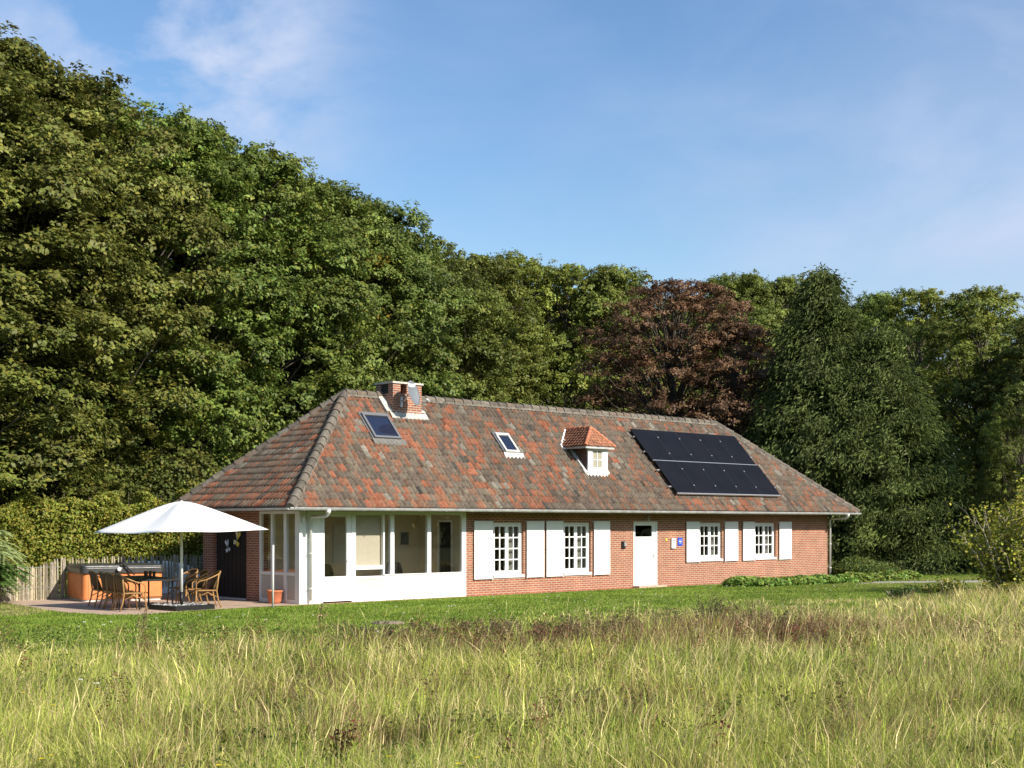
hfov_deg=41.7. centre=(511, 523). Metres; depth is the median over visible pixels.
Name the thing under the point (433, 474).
brick bungalow
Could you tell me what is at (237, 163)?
broadleaf tree
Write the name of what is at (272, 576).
white post
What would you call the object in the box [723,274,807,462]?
broadleaf tree
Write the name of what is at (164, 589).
covered pile
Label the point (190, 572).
rattan armchair
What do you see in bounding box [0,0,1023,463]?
sky
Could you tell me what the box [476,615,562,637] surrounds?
brown weed
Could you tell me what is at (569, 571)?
window
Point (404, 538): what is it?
wall picture
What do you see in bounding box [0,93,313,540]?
broadleaf tree
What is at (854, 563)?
shrub
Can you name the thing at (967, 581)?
gravel path
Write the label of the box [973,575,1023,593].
bush
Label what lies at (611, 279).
broadleaf tree
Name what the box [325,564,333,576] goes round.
lounge chair
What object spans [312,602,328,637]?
flower spike
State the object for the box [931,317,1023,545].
broadleaf tree
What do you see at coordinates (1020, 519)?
tall shrub
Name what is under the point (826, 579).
border plant
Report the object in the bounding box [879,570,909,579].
border plant
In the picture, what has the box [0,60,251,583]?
broadleaf tree
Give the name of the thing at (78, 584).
hot tub
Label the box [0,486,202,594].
hedge
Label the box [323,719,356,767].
dock
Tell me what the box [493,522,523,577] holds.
window
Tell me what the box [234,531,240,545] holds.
butterfly ornament
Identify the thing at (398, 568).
lounge chair
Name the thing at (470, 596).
path
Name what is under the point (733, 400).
copper beech
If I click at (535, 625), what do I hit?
brown weed
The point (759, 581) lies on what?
border plant
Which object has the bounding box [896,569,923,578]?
border plant
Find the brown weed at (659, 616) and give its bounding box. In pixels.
[626,607,698,626]
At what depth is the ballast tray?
32.11 m
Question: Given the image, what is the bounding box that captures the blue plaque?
[677,538,682,545]
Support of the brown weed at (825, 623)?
on the ground at (392, 737)
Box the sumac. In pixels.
[0,530,33,595]
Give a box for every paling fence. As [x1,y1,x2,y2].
[0,558,61,601]
[60,554,202,598]
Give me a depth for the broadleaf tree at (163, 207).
55.76 m
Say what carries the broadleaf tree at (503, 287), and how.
on the lawn at (329, 611)
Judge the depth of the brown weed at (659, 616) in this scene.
24.77 m
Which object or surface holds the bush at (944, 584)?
on the lawn at (329, 611)
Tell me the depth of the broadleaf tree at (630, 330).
90.11 m
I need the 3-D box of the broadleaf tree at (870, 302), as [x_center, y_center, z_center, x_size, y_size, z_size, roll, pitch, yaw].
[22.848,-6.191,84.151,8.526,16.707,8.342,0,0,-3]
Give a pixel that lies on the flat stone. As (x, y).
(390, 622)
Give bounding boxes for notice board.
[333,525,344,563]
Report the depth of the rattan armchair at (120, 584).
31.62 m
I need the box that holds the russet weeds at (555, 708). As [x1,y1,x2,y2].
[0,602,1023,767]
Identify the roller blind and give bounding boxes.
[356,515,379,565]
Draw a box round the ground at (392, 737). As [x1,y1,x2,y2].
[2,529,1019,767]
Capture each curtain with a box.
[507,524,516,569]
[577,526,584,567]
[711,526,715,554]
[763,524,769,553]
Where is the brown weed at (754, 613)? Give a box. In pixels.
[729,601,794,626]
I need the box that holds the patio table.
[114,575,177,609]
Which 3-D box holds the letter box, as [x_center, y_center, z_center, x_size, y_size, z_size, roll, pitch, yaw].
[5.349,0.670,44.507,0.220,0.340,0.078,0,0,-43]
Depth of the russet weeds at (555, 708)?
19.83 m
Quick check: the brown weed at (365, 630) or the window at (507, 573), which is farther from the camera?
the window at (507, 573)
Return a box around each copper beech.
[569,276,782,440]
[664,322,794,465]
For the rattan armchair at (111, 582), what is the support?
on the patio
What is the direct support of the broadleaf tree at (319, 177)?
on the ground at (392, 737)
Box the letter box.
[670,538,675,547]
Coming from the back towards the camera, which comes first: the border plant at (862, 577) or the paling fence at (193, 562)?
the border plant at (862, 577)
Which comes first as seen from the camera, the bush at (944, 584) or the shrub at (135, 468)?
the bush at (944, 584)
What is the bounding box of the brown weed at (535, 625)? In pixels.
[525,619,584,643]
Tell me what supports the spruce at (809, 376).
on the lawn at (329, 611)
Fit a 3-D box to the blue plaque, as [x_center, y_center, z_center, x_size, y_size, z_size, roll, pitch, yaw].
[5.608,0.620,44.786,0.240,0.260,0.026,0,0,-43]
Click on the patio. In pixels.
(66, 605)
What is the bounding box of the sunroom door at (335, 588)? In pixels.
[321,511,352,602]
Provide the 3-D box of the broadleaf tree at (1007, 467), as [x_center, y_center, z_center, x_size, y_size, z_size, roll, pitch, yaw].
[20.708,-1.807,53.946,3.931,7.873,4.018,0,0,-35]
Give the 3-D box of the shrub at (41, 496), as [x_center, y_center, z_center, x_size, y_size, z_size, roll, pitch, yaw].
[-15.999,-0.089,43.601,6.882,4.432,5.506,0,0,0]
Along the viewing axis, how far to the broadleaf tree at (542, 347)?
87.31 m
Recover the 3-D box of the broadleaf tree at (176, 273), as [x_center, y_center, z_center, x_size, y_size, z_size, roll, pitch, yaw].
[-17.528,-8.101,59.703,15.816,20.527,15.099,0,0,25]
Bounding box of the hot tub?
[66,562,163,601]
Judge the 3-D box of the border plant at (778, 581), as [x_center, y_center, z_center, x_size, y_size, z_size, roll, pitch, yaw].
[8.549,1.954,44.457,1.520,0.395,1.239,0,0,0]
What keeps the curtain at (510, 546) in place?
hanging from the brick bungalow
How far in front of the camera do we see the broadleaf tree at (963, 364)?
89.22 m
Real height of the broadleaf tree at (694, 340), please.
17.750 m
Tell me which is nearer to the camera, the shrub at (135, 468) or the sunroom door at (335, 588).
the sunroom door at (335, 588)
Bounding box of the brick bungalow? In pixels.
[172,380,860,603]
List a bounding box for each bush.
[882,582,919,598]
[917,571,969,595]
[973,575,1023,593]
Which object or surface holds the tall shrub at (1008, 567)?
on the ground at (392, 737)
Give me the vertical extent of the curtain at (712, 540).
1.400 m
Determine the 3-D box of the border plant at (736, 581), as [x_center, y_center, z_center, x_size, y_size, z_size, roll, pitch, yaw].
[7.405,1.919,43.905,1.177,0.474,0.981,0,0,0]
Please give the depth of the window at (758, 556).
48.15 m
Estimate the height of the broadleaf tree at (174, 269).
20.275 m
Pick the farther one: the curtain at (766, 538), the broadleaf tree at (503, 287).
the broadleaf tree at (503, 287)
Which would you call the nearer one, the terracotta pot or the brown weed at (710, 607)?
the brown weed at (710, 607)
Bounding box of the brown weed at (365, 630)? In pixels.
[328,619,416,640]
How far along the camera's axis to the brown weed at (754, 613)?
24.37 m
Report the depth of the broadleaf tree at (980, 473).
57.75 m
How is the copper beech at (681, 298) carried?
on the lawn at (329, 611)
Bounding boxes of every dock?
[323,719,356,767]
[364,632,375,645]
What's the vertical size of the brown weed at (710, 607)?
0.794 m
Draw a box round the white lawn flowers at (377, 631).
[78,582,980,695]
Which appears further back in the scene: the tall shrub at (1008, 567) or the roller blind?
the tall shrub at (1008, 567)
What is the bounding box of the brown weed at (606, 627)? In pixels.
[554,609,645,635]
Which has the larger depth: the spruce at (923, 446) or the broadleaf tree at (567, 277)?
the broadleaf tree at (567, 277)
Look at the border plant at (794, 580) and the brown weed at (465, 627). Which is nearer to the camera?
the brown weed at (465, 627)
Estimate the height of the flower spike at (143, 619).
0.637 m
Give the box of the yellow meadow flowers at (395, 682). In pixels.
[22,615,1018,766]
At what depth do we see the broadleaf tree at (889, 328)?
94.86 m
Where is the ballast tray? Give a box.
[148,602,214,610]
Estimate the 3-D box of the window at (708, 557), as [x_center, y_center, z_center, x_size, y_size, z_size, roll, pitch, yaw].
[6.767,0.645,45.978,1.240,1.310,0.205,0,0,-43]
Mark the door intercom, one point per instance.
(623, 544)
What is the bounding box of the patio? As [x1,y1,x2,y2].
[0,593,320,614]
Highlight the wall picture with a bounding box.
[401,532,408,544]
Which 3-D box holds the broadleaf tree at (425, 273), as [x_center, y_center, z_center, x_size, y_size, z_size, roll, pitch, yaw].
[-6.732,-6.401,62.492,11.440,17.125,11.470,0,0,17]
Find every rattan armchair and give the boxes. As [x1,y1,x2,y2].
[88,570,120,607]
[98,571,127,608]
[103,572,137,609]
[113,573,146,611]
[167,569,198,602]
[178,569,209,603]
[191,570,220,607]
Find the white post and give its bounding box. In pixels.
[272,545,273,607]
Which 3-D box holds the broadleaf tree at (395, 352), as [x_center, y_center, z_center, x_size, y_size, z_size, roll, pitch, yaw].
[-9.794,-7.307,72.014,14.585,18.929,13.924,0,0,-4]
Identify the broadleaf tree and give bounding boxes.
[0,20,182,566]
[0,52,154,552]
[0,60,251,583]
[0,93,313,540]
[12,80,182,564]
[21,126,254,478]
[76,109,375,484]
[137,139,390,455]
[143,152,302,429]
[161,174,395,414]
[207,175,443,438]
[269,193,479,414]
[285,223,453,414]
[368,229,523,402]
[415,251,555,406]
[437,247,617,407]
[491,262,652,414]
[518,281,562,405]
[520,286,643,407]
[544,283,701,409]
[547,262,696,416]
[631,297,732,411]
[662,268,788,443]
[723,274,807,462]
[846,290,948,414]
[864,320,944,434]
[871,286,991,525]
[894,316,1012,553]
[900,284,1023,551]
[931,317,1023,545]
[946,318,1023,541]
[969,381,1023,556]
[972,408,1023,556]
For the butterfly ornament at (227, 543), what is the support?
hanging from the brick bungalow
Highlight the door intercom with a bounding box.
[621,541,625,548]
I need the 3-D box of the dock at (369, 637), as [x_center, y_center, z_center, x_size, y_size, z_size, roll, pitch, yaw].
[-2.169,1.864,20.708,0.287,0.476,0.286,0,0,-23]
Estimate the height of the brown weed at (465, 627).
0.469 m
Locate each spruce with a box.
[735,261,958,574]
[811,321,991,575]
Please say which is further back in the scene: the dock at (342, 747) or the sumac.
the sumac
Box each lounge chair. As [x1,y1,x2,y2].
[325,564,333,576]
[385,562,402,573]
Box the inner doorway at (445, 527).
[440,522,450,571]
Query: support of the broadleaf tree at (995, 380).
on the lawn at (329, 611)
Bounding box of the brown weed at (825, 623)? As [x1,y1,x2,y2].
[772,616,865,633]
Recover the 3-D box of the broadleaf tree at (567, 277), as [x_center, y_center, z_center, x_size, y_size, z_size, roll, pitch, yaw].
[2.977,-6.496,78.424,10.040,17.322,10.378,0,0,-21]
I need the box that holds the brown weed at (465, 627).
[403,613,513,636]
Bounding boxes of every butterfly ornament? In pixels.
[225,539,229,552]
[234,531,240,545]
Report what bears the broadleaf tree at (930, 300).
on the lawn at (329, 611)
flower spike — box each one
[135,605,149,635]
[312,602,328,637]
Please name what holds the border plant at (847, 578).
on the lawn at (329, 611)
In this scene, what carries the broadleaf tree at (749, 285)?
on the lawn at (329, 611)
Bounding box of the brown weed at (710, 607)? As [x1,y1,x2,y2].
[688,593,734,621]
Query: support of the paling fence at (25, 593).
on the patio
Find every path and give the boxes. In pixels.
[322,586,669,603]
[841,580,990,583]
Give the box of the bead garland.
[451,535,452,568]
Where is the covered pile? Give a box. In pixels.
[126,561,202,593]
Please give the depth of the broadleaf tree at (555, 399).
86.73 m
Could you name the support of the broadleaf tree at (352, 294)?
on the ground at (392, 737)
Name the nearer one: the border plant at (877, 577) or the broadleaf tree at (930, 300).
the border plant at (877, 577)
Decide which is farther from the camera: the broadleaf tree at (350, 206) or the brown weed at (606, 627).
the broadleaf tree at (350, 206)
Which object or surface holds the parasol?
on the ballast tray
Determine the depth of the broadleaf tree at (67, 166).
40.80 m
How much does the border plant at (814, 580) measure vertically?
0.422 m
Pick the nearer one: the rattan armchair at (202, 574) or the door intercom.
the rattan armchair at (202, 574)
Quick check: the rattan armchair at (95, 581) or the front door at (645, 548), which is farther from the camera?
the front door at (645, 548)
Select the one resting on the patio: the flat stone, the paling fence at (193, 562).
the paling fence at (193, 562)
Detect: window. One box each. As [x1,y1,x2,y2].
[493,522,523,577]
[563,522,591,575]
[700,523,722,560]
[755,523,776,559]
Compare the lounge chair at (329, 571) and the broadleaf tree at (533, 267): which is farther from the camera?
the broadleaf tree at (533, 267)
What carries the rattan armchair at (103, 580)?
on the patio
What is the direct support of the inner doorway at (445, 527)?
in the brick bungalow
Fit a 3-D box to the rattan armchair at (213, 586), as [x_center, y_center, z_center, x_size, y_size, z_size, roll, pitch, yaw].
[-7.540,1.630,33.158,0.696,0.912,0.653,0,0,-23]
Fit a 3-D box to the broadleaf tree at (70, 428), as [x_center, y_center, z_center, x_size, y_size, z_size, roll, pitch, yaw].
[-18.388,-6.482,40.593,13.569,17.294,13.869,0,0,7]
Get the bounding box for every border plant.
[721,575,754,586]
[730,575,772,586]
[757,577,791,585]
[778,576,805,584]
[790,574,823,584]
[807,573,841,583]
[832,574,858,583]
[844,571,873,582]
[863,571,885,581]
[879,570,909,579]
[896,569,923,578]
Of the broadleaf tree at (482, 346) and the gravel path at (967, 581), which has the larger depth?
the broadleaf tree at (482, 346)
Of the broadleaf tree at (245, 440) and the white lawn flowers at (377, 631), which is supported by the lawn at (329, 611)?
the white lawn flowers at (377, 631)
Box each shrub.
[0,457,114,580]
[59,446,212,577]
[831,555,900,574]
[944,465,1023,592]
[987,479,1023,548]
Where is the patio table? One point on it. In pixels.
(140, 578)
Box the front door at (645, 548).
[634,522,656,585]
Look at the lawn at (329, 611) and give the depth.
30.78 m
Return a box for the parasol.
[94,501,268,604]
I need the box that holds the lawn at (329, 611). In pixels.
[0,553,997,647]
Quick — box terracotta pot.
[266,590,282,603]
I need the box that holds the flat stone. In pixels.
[373,621,403,624]
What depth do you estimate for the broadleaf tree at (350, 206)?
56.97 m

